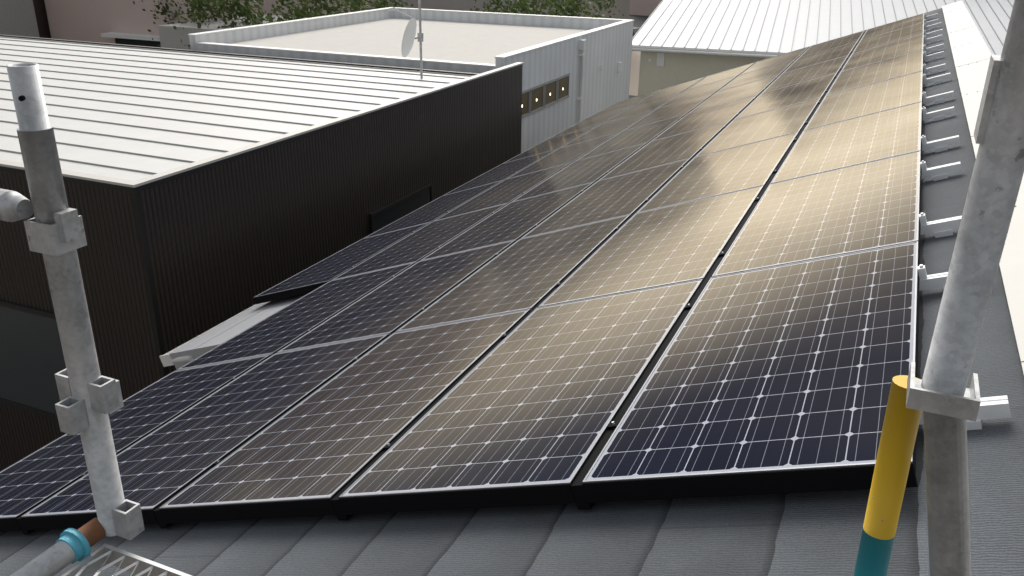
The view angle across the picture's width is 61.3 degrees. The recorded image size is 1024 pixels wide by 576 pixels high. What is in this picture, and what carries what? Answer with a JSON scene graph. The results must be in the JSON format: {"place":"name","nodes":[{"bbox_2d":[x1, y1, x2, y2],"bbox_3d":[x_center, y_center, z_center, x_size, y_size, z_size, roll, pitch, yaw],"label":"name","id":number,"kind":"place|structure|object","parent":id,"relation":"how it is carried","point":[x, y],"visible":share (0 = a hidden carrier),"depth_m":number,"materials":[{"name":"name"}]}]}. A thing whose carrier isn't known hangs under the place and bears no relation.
{"place":"outdoors","nodes":[
{"label":"outdoors","id":0,"kind":"place"},
{"bbox_2d":[0,34,523,471],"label":"dark building","id":1,"kind":"structure","parent":0,"point":[171,259],"depth_m":10.03,"materials":[{"name":"black metal"}]},
{"bbox_2d":[0,36,472,180],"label":"metal roof","id":2,"kind":"structure","parent":1,"relation":"on","point":[129,113],"depth_m":14.32,"materials":[{"name":"white metal"}]},
{"bbox_2d":[388,0,422,78],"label":"satellite dish","id":3,"kind":"object","parent":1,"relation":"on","point":[409,38],"visible":0.94,"depth_m":16.23,"materials":[{"name":"white metal"}]},
{"bbox_2d":[188,7,633,152],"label":"white building","id":4,"kind":"structure","parent":0,"point":[575,70],"depth_m":21.29,"materials":[{"name":"white paint"}]},
{"bbox_2d":[0,0,1023,575],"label":"scaffold","id":5,"kind":"object","parent":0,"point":[944,398],"visible":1,"depth_m":1.09,"materials":[{"name":"grey metal"}]},
{"bbox_2d":[61,543,191,575],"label":"scaffold deck","id":6,"kind":"structure","parent":5,"relation":"attached to","point":[96,561],"depth_m":1.49,"materials":[{"name":"silver metal"}]},
{"bbox_2d":[853,375,921,575],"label":"painted post","id":7,"kind":"object","parent":5,"relation":"attached to","point":[894,455],"visible":0.89,"depth_m":1.19,"materials":[{"name":"yellow metal"}]},
{"bbox_2d":[633,27,639,36],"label":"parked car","id":8,"kind":"object","parent":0,"point":[635,29],"depth_m":70.66,"materials":[{"name":"white paint"}]},
{"bbox_2d":[629,15,648,98],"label":"street paving","id":9,"kind":"structure","parent":0,"point":[639,21],"depth_m":61.96,"materials":[{"name":"concrete"}]},
{"bbox_2d":[133,0,263,46],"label":"tree","id":10,"kind":"object","parent":9,"relation":"on","point":[163,10],"visible":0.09,"depth_m":38.88,"materials":[{"name":"green plant"}]},
{"bbox_2d":[169,0,281,48],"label":"tree","id":11,"kind":"object","parent":9,"relation":"on","point":[240,9],"visible":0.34,"depth_m":34.06,"materials":[{"name":"green plant"}]},
{"bbox_2d":[255,0,387,21],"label":"tree","id":12,"kind":"object","parent":9,"relation":"on","point":[299,13],"visible":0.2,"depth_m":35.45,"materials":[{"name":"green plant"}]},
{"bbox_2d":[291,0,412,16],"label":"tree","id":13,"kind":"object","parent":9,"relation":"on","point":[381,3],"visible":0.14,"depth_m":39.52,"materials":[{"name":"green plant"}]},
{"bbox_2d":[470,0,585,16],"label":"tree","id":14,"kind":"object","parent":9,"relation":"on","point":[498,3],"visible":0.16,"depth_m":43.06,"materials":[{"name":"green plant"}]},
{"bbox_2d":[496,0,633,30],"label":"tree","id":15,"kind":"object","parent":9,"relation":"on","point":[567,5],"visible":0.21,"depth_m":39.03,"materials":[{"name":"green plant"}]},
{"bbox_2d":[540,0,617,12],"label":"tree","id":16,"kind":"object","parent":9,"relation":"on","point":[603,2],"visible":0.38,"depth_m":54.81,"materials":[{"name":"green plant"}]},
{"bbox_2d":[638,48,766,95],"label":"cream house","id":17,"kind":"structure","parent":0,"point":[659,70],"depth_m":35.33,"materials":[{"name":"white paint"}]},
{"bbox_2d":[632,0,1013,57],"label":"metal roof","id":18,"kind":"structure","parent":17,"relation":"on","point":[758,28],"depth_m":37.44,"materials":[{"name":"white metal"}]},
{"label":"house","id":19,"kind":"structure","parent":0},
{"bbox_2d":[0,8,1023,575],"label":"roof deck","id":20,"kind":"structure","parent":19,"relation":"on","point":[796,534],"depth_m":2.75,"materials":[{"name":"grey metal"}]},
{"bbox_2d":[159,293,307,369],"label":"roof","id":21,"kind":"structure","parent":20,"relation":"attached to","point":[199,345],"depth_m":7.95,"materials":[{"name":"white metal"}]},
{"bbox_2d":[79,13,1010,477],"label":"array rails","id":22,"kind":"object","parent":20,"relation":"on","point":[993,407],"visible":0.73,"depth_m":5.24,"materials":[{"name":"silver metal"}]},
{"bbox_2d":[0,13,924,518],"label":"solar array","id":23,"kind":"object","parent":22,"relation":"on","point":[792,345],"visible":0.98,"depth_m":4.65,"materials":[{"name":"black glass"}]},
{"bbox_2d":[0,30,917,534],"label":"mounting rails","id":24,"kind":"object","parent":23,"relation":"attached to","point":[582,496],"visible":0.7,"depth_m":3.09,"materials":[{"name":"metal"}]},
{"bbox_2d":[942,1,1023,373],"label":"neighbouring roof","id":25,"kind":"structure","parent":20,"relation":"on","point":[971,53],"depth_m":6.97,"materials":[{"name":"white metal"}]},
{"label":"ground","id":26,"kind":"structure","parent":0,"visible":0},
{"bbox_2d":[0,0,629,37],"bbox_3d":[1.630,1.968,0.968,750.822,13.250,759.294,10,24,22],"label":"town blocks","id":27,"kind":"structure","parent":26,"relation":"on","point":[17,17],"depth_m":60.53,"materials":[{"name":"concrete"}]},
{"bbox_2d":[33,0,661,49],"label":"buildings","id":28,"kind":"structure","parent":26,"relation":"on","point":[126,22],"depth_m":40.63,"materials":[{"name":"pink tile"}]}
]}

